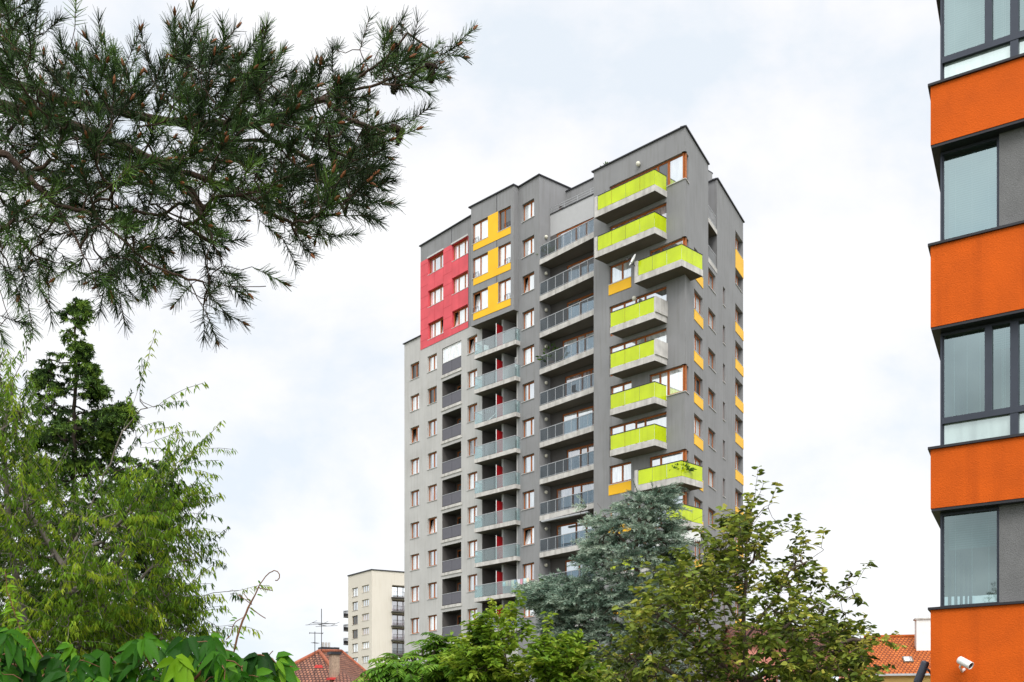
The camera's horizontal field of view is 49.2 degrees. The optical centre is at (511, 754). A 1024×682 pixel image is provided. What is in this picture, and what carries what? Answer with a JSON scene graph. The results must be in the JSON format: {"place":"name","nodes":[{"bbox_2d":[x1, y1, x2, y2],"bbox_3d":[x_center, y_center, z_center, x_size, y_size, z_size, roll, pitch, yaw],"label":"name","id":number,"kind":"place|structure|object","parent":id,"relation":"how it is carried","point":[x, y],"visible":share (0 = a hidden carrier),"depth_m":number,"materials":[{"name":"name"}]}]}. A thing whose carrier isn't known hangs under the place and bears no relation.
{"place":"outdoors","nodes":[
{"label":"outdoors","id":0,"kind":"place"},
{"bbox_2d":[343,569,403,674],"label":"apartment block","id":1,"kind":"structure","parent":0,"point":[375,624],"depth_m":221.03,"materials":[{"name":"concrete"}]},
{"bbox_2d":[392,586,403,596],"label":"balcony door","id":2,"kind":"structure","parent":1,"relation":"in","point":[399,589],"depth_m":222.89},
{"bbox_2d":[392,600,403,610],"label":"balcony door","id":3,"kind":"structure","parent":1,"relation":"in","point":[394,603],"depth_m":222.89,"materials":[{"name":"glass"}]},
{"bbox_2d":[392,615,403,624],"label":"balcony door","id":4,"kind":"structure","parent":1,"relation":"in","point":[394,617],"depth_m":222.89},
{"bbox_2d":[392,629,403,639],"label":"balcony door","id":5,"kind":"structure","parent":1,"relation":"in","point":[394,631],"depth_m":222.89,"materials":[{"name":"glass"}]},
{"bbox_2d":[392,643,403,653],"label":"balcony door","id":6,"kind":"structure","parent":1,"relation":"in","point":[394,645],"depth_m":222.89,"materials":[{"name":"glass"}]},
{"bbox_2d":[0,0,996,680],"label":"sky","id":7,"kind":"structure","parent":0,"point":[813,117],"materials":[{"name":"white"}]},
{"bbox_2d":[787,630,853,680],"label":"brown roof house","id":8,"kind":"structure","parent":0,"point":[820,644],"depth_m":75.06,"materials":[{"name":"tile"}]},
{"bbox_2d":[864,615,930,681],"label":"orange roof house","id":9,"kind":"structure","parent":0,"point":[905,662],"depth_m":88.32,"materials":[{"name":"tile"}]},
{"bbox_2d":[928,0,1023,681],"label":"office building","id":10,"kind":"structure","parent":0,"point":[976,95],"depth_m":20.02,"materials":[{"name":"orange plaster"},{"name":"grey plaster"},{"name":"dark metal"}]},
{"bbox_2d":[913,660,930,681],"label":"security camera","id":11,"kind":"object","parent":10,"relation":"attached to","point":[921,671],"visible":0.91,"depth_m":20.54,"materials":[{"name":"metal"}]},
{"bbox_2d":[943,0,946,78],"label":"side window","id":12,"kind":"structure","parent":10,"relation":"in","point":[944,1],"depth_m":20.50,"materials":[{"name":"glass"}]},
{"bbox_2d":[943,156,948,239],"bbox_3d":[9.849,-10.148,24.530,0.070,1.745,8.990,0,0,26],"label":"side window","id":13,"kind":"structure","parent":10,"relation":"in","point":[945,172],"depth_m":21.03,"materials":[{"name":"glass"}]},
{"bbox_2d":[943,337,964,444],"bbox_3d":[9.849,-6.647,24.530,0.070,2.125,8.990,0,0,26],"label":"side window","id":14,"kind":"structure","parent":10,"relation":"in","point":[948,371],"depth_m":21.69,"materials":[{"name":"glass"}]},
{"bbox_2d":[943,516,975,605],"bbox_3d":[9.849,-3.547,24.530,0.070,1.745,8.990,0,0,26],"label":"side window","id":15,"kind":"structure","parent":10,"relation":"in","point":[965,581],"depth_m":22.90,"materials":[{"name":"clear glass"}]},
{"bbox_2d":[957,656,973,672],"bbox_3d":[8.056,-1.605,19.802,0.272,0.284,0.315,0,0,-36],"label":"security camera","id":16,"kind":"object","parent":10,"relation":"attached to","point":[965,662],"visible":1,"depth_m":19.72,"materials":[{"name":"white paint"}]},
{"bbox_2d":[940,507,998,606],"bbox_3d":[8.310,-3.547,20.252,1.013,1.745,0.215,0,0,34],"label":"window","id":17,"kind":"structure","parent":10,"relation":"in","point":[975,530],"depth_m":20.33,"materials":[{"name":"glass"}]},
{"bbox_2d":[940,136,998,240],"bbox_3d":[8.310,-10.148,20.252,1.013,1.745,0.215,0,0,34],"label":"window","id":18,"kind":"structure","parent":10,"relation":"in","point":[972,175],"depth_m":20.33,"materials":[{"name":"glass"}]},
{"bbox_2d":[940,317,1023,444],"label":"window","id":19,"kind":"structure","parent":10,"relation":"in","point":[989,423],"depth_m":20.00,"materials":[{"name":"glass"}]},
{"bbox_2d":[940,0,1023,79],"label":"window","id":20,"kind":"structure","parent":10,"relation":"in","point":[971,45],"depth_m":20.23,"materials":[{"name":"glass"}]},
{"bbox_3d":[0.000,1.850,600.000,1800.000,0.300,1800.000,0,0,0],"label":"ground","id":21,"kind":"structure","parent":0,"visible":0},
{"bbox_2d":[2,296,185,660],"bbox_3d":[-8.280,-3.649,22.107,4.628,10.710,3.500,0,0,33],"label":"spruce tree","id":22,"kind":"object","parent":21,"relation":"on","point":[101,425],"visible":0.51,"depth_m":21.70,"materials":[{"name":"green plant"}]},
{"bbox_2d":[0,313,272,680],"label":"willow leaved tree","id":23,"kind":"object","parent":21,"relation":"on","point":[114,624],"visible":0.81,"depth_m":11.05,"materials":[{"name":"green plant"}]},
{"bbox_2d":[0,570,299,681],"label":"virginia creeper","id":24,"kind":"object","parent":21,"relation":"on","point":[177,659],"visible":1,"depth_m":3.19,"materials":[{"name":"green plant"}]},
{"bbox_2d":[0,0,480,353],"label":"pine tree","id":25,"kind":"object","parent":21,"relation":"on","point":[354,172],"visible":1,"depth_m":4.68,"materials":[{"name":"green plant"}]},
{"bbox_2d":[290,642,371,681],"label":"tiled house","id":26,"kind":"structure","parent":21,"relation":"on","point":[328,664],"depth_m":60.92,"materials":[{"name":"red tile"}]},
{"bbox_2d":[333,670,357,681],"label":"gabled annex","id":27,"kind":"object","parent":21,"relation":"on","point":[344,676],"visible":0.5,"depth_m":57.66,"materials":[{"name":"red tile"}]},
{"bbox_2d":[351,632,475,681],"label":"feather leaved tree","id":28,"kind":"object","parent":21,"relation":"on","point":[397,669],"visible":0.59,"depth_m":23.38,"materials":[{"name":"green plant"}]},
{"bbox_2d":[433,590,654,681],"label":"leafy maple","id":29,"kind":"object","parent":21,"relation":"on","point":[561,659],"visible":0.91,"depth_m":22.28,"materials":[{"name":"green plant"}]},
{"bbox_2d":[403,125,744,681],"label":"apartment tower","id":30,"kind":"structure","parent":21,"relation":"on","point":[649,344],"depth_m":88.29,"materials":[{"name":"grey concrete"}]},
{"bbox_2d":[409,618,418,634],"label":"window","id":31,"kind":"structure","parent":30,"relation":"in","point":[415,622],"depth_m":101.97,"materials":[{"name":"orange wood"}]},
{"bbox_2d":[409,522,418,539],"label":"window","id":32,"kind":"structure","parent":30,"relation":"in","point":[415,526],"depth_m":101.97,"materials":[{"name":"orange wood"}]},
{"bbox_2d":[409,490,418,507],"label":"window","id":33,"kind":"structure","parent":30,"relation":"in","point":[415,495],"depth_m":101.97,"materials":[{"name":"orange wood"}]},
{"bbox_2d":[409,394,418,412],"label":"window","id":34,"kind":"structure","parent":30,"relation":"in","point":[415,399],"depth_m":101.97,"materials":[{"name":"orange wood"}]},
{"bbox_2d":[409,362,418,380],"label":"window","id":35,"kind":"structure","parent":30,"relation":"in","point":[415,368],"depth_m":101.97,"materials":[{"name":"orange wood"}]},
{"bbox_2d":[410,586,418,602],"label":"window","id":36,"kind":"structure","parent":30,"relation":"in","point":[415,590],"depth_m":101.97,"materials":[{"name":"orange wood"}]},
{"bbox_2d":[410,458,418,475],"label":"window","id":37,"kind":"structure","parent":30,"relation":"in","point":[415,463],"depth_m":101.97,"materials":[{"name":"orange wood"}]},
{"bbox_2d":[411,554,418,570],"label":"window","id":38,"kind":"structure","parent":30,"relation":"in","point":[415,558],"depth_m":101.97,"materials":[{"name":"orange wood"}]},
{"bbox_2d":[411,426,418,443],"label":"window","id":39,"kind":"structure","parent":30,"relation":"in","point":[416,437],"depth_m":101.77,"materials":[{"name":"orange wood"}]},
{"bbox_2d":[427,582,436,599],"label":"window","id":40,"kind":"structure","parent":30,"relation":"in","point":[432,586],"depth_m":99.83,"materials":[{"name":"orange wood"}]},
{"bbox_2d":[427,517,436,534],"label":"window","id":41,"kind":"structure","parent":30,"relation":"in","point":[434,524],"depth_m":99.90,"materials":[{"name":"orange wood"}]},
{"bbox_2d":[427,484,436,502],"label":"window","id":42,"kind":"structure","parent":30,"relation":"in","point":[432,489],"depth_m":99.83,"materials":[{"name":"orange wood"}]},
{"bbox_2d":[427,419,436,437],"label":"window","id":43,"kind":"structure","parent":30,"relation":"in","point":[433,424],"depth_m":99.83,"materials":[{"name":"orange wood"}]},
{"bbox_2d":[427,387,436,405],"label":"window","id":44,"kind":"structure","parent":30,"relation":"in","point":[432,392],"depth_m":99.83,"materials":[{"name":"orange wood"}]},
{"bbox_2d":[427,354,436,372],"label":"window","id":45,"kind":"structure","parent":30,"relation":"in","point":[433,359],"depth_m":99.83,"materials":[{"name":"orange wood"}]},
{"bbox_2d":[428,615,436,631],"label":"window","id":46,"kind":"structure","parent":30,"relation":"in","point":[432,619],"depth_m":99.83,"materials":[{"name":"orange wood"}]},
{"bbox_2d":[428,452,436,469],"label":"window","id":47,"kind":"structure","parent":30,"relation":"in","point":[432,457],"depth_m":99.83,"materials":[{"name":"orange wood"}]},
{"bbox_2d":[429,550,436,566],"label":"window","id":48,"kind":"structure","parent":30,"relation":"in","point":[432,554],"depth_m":99.83,"materials":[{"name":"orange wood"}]},
{"bbox_2d":[428,285,443,307],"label":"window","id":49,"kind":"structure","parent":30,"relation":"in","point":[436,295],"depth_m":99.49,"materials":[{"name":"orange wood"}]},
{"bbox_2d":[429,318,443,339],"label":"window","id":50,"kind":"structure","parent":30,"relation":"in","point":[436,329],"depth_m":99.49,"materials":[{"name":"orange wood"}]},
{"bbox_2d":[429,253,443,274],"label":"window","id":51,"kind":"structure","parent":30,"relation":"in","point":[436,263],"depth_m":99.49,"materials":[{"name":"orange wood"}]},
{"bbox_2d":[451,306,467,328],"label":"window","id":52,"kind":"structure","parent":30,"relation":"in","point":[462,317],"depth_m":96.69,"materials":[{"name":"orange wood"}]},
{"bbox_2d":[451,272,467,295],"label":"window","id":53,"kind":"structure","parent":30,"relation":"in","point":[461,282],"depth_m":96.69,"materials":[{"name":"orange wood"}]},
{"bbox_2d":[452,238,467,261],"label":"window","id":54,"kind":"structure","parent":30,"relation":"in","point":[460,249],"depth_m":96.69,"materials":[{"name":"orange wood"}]},
{"bbox_2d":[466,540,476,558],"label":"window","id":55,"kind":"structure","parent":30,"relation":"in","point":[473,544],"depth_m":95.40,"materials":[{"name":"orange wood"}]},
{"bbox_2d":[466,506,476,524],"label":"window","id":56,"kind":"structure","parent":30,"relation":"in","point":[473,510],"depth_m":95.45,"materials":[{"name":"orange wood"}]},
{"bbox_2d":[466,574,477,592],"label":"window","id":57,"kind":"structure","parent":30,"relation":"in","point":[472,578],"depth_m":95.40,"materials":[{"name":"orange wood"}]},
{"bbox_2d":[466,472,477,490],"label":"window","id":58,"kind":"structure","parent":30,"relation":"in","point":[473,476],"depth_m":95.46,"materials":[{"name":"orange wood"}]},
{"bbox_2d":[467,404,476,422],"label":"window","id":59,"kind":"structure","parent":30,"relation":"in","point":[472,416],"depth_m":95.42,"materials":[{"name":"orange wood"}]},
{"bbox_2d":[467,370,476,388],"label":"window","id":60,"kind":"structure","parent":30,"relation":"in","point":[472,381],"depth_m":95.40,"materials":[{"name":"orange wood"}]},
{"bbox_2d":[466,335,477,355],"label":"window","id":61,"kind":"structure","parent":30,"relation":"in","point":[474,346],"depth_m":95.45,"materials":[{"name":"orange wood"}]},
{"bbox_2d":[467,438,477,456],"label":"window","id":62,"kind":"structure","parent":30,"relation":"in","point":[472,443],"depth_m":95.40,"materials":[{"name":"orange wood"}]},
{"bbox_2d":[472,288,487,313],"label":"window","id":63,"kind":"structure","parent":30,"relation":"in","point":[482,299],"depth_m":93.05,"materials":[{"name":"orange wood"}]},
{"bbox_2d":[472,253,487,279],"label":"window","id":64,"kind":"structure","parent":30,"relation":"in","point":[480,263],"depth_m":93.05,"materials":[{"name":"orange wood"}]},
{"bbox_2d":[472,218,487,244],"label":"window","id":65,"kind":"structure","parent":30,"relation":"in","point":[480,228],"depth_m":93.05,"materials":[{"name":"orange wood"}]},
{"bbox_2d":[497,278,510,303],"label":"window","id":66,"kind":"structure","parent":30,"relation":"in","point":[505,286],"depth_m":90.99,"materials":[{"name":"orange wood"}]},
{"bbox_2d":[497,242,510,267],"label":"window","id":67,"kind":"structure","parent":30,"relation":"in","point":[504,251],"depth_m":91.01,"materials":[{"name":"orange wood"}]},
{"bbox_2d":[497,206,510,232],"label":"window","id":68,"kind":"structure","parent":30,"relation":"in","point":[504,215],"depth_m":91.06,"materials":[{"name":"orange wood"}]},
{"bbox_2d":[503,578,528,587],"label":"drying laundry","id":69,"kind":"object","parent":30,"relation":"hanging from","point":[512,582],"visible":0.81,"depth_m":90.22,"materials":[{"name":"fabric"}]},
{"bbox_2d":[521,454,533,474],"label":"window","id":70,"kind":"structure","parent":30,"relation":"in","point":[528,460],"depth_m":89.82,"materials":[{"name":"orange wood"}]},
{"bbox_2d":[521,382,533,402],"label":"window","id":71,"kind":"structure","parent":30,"relation":"in","point":[528,388],"depth_m":89.79,"materials":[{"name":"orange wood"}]},
{"bbox_2d":[521,309,533,330],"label":"window","id":72,"kind":"structure","parent":30,"relation":"in","point":[528,316],"depth_m":89.82,"materials":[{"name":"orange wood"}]},
{"bbox_2d":[521,200,533,222],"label":"window","id":73,"kind":"structure","parent":30,"relation":"in","point":[528,208],"depth_m":89.82,"materials":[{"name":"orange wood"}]},
{"bbox_2d":[521,527,534,546],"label":"window","id":74,"kind":"structure","parent":30,"relation":"in","point":[530,533],"depth_m":89.97,"materials":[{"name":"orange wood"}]},
{"bbox_2d":[521,490,534,510],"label":"window","id":75,"kind":"structure","parent":30,"relation":"in","point":[528,496],"depth_m":89.79,"materials":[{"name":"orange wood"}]},
{"bbox_2d":[521,418,534,438],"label":"window","id":76,"kind":"structure","parent":30,"relation":"in","point":[528,424],"depth_m":89.82,"materials":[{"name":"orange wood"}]},
{"bbox_2d":[521,345,534,366],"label":"window","id":77,"kind":"structure","parent":30,"relation":"in","point":[528,352],"depth_m":89.82,"materials":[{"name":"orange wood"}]},
{"bbox_2d":[521,273,534,294],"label":"window","id":78,"kind":"structure","parent":30,"relation":"in","point":[530,282],"depth_m":89.79,"materials":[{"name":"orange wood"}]},
{"bbox_2d":[521,236,534,258],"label":"window","id":79,"kind":"structure","parent":30,"relation":"in","point":[528,244],"depth_m":89.82,"materials":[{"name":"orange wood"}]},
{"bbox_2d":[524,563,533,580],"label":"window","id":80,"kind":"structure","parent":30,"relation":"in","point":[528,568],"depth_m":89.82,"materials":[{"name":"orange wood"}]},
{"bbox_2d":[535,342,564,366],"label":"potted plant","id":81,"kind":"object","parent":30,"relation":"on","point":[546,358],"visible":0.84,"depth_m":88.31,"materials":[{"name":"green plant"}]},
{"bbox_2d":[557,520,592,548],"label":"balcony door","id":82,"kind":"structure","parent":30,"relation":"in","point":[571,527],"depth_m":87.97,"materials":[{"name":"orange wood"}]},
{"bbox_2d":[557,481,593,511],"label":"balcony door","id":83,"kind":"structure","parent":30,"relation":"in","point":[570,490],"depth_m":87.59,"materials":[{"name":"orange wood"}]},
{"bbox_2d":[557,217,593,250],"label":"balcony door","id":84,"kind":"structure","parent":30,"relation":"in","point":[583,229],"depth_m":87.55,"materials":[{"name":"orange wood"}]},
{"bbox_2d":[563,406,593,434],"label":"balcony door","id":85,"kind":"structure","parent":30,"relation":"in","point":[583,420],"depth_m":87.29,"materials":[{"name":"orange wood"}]},
{"bbox_2d":[563,330,593,358],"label":"balcony door","id":86,"kind":"structure","parent":30,"relation":"in","point":[583,343],"depth_m":87.29,"materials":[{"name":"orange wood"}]},
{"bbox_2d":[565,560,592,580],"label":"balcony door","id":87,"kind":"structure","parent":30,"relation":"in","point":[576,572],"depth_m":87.74,"materials":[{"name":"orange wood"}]},
{"bbox_2d":[565,368,593,396],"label":"balcony door","id":88,"kind":"structure","parent":30,"relation":"in","point":[583,381],"depth_m":87.14,"materials":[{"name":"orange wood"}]},
{"bbox_2d":[567,443,593,471],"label":"balcony door","id":89,"kind":"structure","parent":30,"relation":"in","point":[583,449],"depth_m":87.07,"materials":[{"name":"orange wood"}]},
{"bbox_2d":[567,293,593,320],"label":"balcony door","id":90,"kind":"structure","parent":30,"relation":"in","point":[583,305],"depth_m":87.07,"materials":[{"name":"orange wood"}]},
{"bbox_2d":[567,255,593,282],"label":"balcony door","id":91,"kind":"structure","parent":30,"relation":"in","point":[583,267],"depth_m":87.07,"materials":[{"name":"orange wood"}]},
{"bbox_2d":[608,462,630,485],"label":"window","id":92,"kind":"structure","parent":30,"relation":"in","point":[620,473],"depth_m":80.45,"materials":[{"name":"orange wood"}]},
{"bbox_2d":[608,259,631,285],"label":"window","id":93,"kind":"structure","parent":30,"relation":"in","point":[621,271],"depth_m":80.46,"materials":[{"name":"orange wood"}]},
{"bbox_2d":[612,381,630,408],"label":"balcony door","id":94,"kind":"structure","parent":30,"relation":"in","point":[624,386],"depth_m":80.45,"materials":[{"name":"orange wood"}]},
{"bbox_2d":[611,203,665,244],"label":"balcony door","id":95,"kind":"structure","parent":30,"relation":"in","point":[661,209],"depth_m":78.79,"materials":[{"name":"orange wood"}]},
{"bbox_2d":[611,287,665,335],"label":"balcony door","id":96,"kind":"structure","parent":30,"relation":"in","point":[661,293],"depth_m":79.09,"materials":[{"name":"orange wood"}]},
{"bbox_2d":[611,329,665,375],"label":"balcony door","id":97,"kind":"structure","parent":30,"relation":"in","point":[661,335],"depth_m":79.20,"materials":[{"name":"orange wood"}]},
{"bbox_2d":[611,412,665,449],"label":"balcony door","id":98,"kind":"structure","parent":30,"relation":"in","point":[660,419],"depth_m":79.17,"materials":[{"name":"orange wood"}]},
{"bbox_2d":[611,160,668,203],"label":"balcony railing","id":99,"kind":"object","parent":30,"relation":"in","point":[663,168],"depth_m":78.01,"materials":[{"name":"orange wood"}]},
{"bbox_2d":[650,370,667,400],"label":"balcony door","id":100,"kind":"structure","parent":30,"relation":"in","point":[661,377],"depth_m":77.88,"materials":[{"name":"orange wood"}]},
{"bbox_2d":[650,238,682,269],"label":"balcony door","id":101,"kind":"structure","parent":30,"relation":"in","point":[680,241],"depth_m":77.42,"materials":[{"name":"orange wood"}]},
{"bbox_2d":[650,450,682,482],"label":"balcony door","id":102,"kind":"structure","parent":30,"relation":"in","point":[675,456],"depth_m":77.54,"materials":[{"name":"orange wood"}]},
{"bbox_2d":[666,154,682,186],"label":"window","id":103,"kind":"structure","parent":30,"relation":"in","point":[676,163],"depth_m":76.98,"materials":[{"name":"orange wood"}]},
{"bbox_2d":[666,365,682,396],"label":"window","id":104,"kind":"structure","parent":30,"relation":"in","point":[675,375],"depth_m":77.01,"materials":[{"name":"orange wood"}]},
{"bbox_2d":[656,530,700,545],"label":"balcony awning","id":105,"kind":"object","parent":30,"relation":"attached to","point":[691,535],"visible":0.16,"depth_m":74.00,"materials":[{"name":"white paint"}]},
{"bbox_2d":[694,293,702,317],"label":"window","id":106,"kind":"structure","parent":30,"relation":"in","point":[696,300],"depth_m":79.30,"materials":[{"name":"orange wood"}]},
{"bbox_2d":[694,375,702,399],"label":"window","id":107,"kind":"structure","parent":30,"relation":"in","point":[696,381],"depth_m":79.30,"materials":[{"name":"orange wood"}]},
{"bbox_2d":[694,334,703,359],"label":"window","id":108,"kind":"structure","parent":30,"relation":"in","point":[696,340],"depth_m":79.30,"materials":[{"name":"orange wood"}]},
{"bbox_2d":[694,416,703,440],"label":"window","id":109,"kind":"structure","parent":30,"relation":"in","point":[696,422],"depth_m":79.30,"materials":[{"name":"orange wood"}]},
{"bbox_2d":[507,479,702,681],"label":"cedar tree","id":110,"kind":"object","parent":21,"relation":"on","point":[573,604],"visible":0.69,"depth_m":29.10,"materials":[{"name":"green plant"}]},
{"bbox_2d":[576,466,906,681],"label":"broadleaf tree","id":111,"kind":"object","parent":21,"relation":"on","point":[801,661],"visible":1,"depth_m":14.51,"materials":[{"name":"green plant"}]},
{"bbox_2d":[722,625,793,681],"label":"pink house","id":112,"kind":"structure","parent":21,"relation":"on","point":[727,630],"depth_m":79.47,"materials":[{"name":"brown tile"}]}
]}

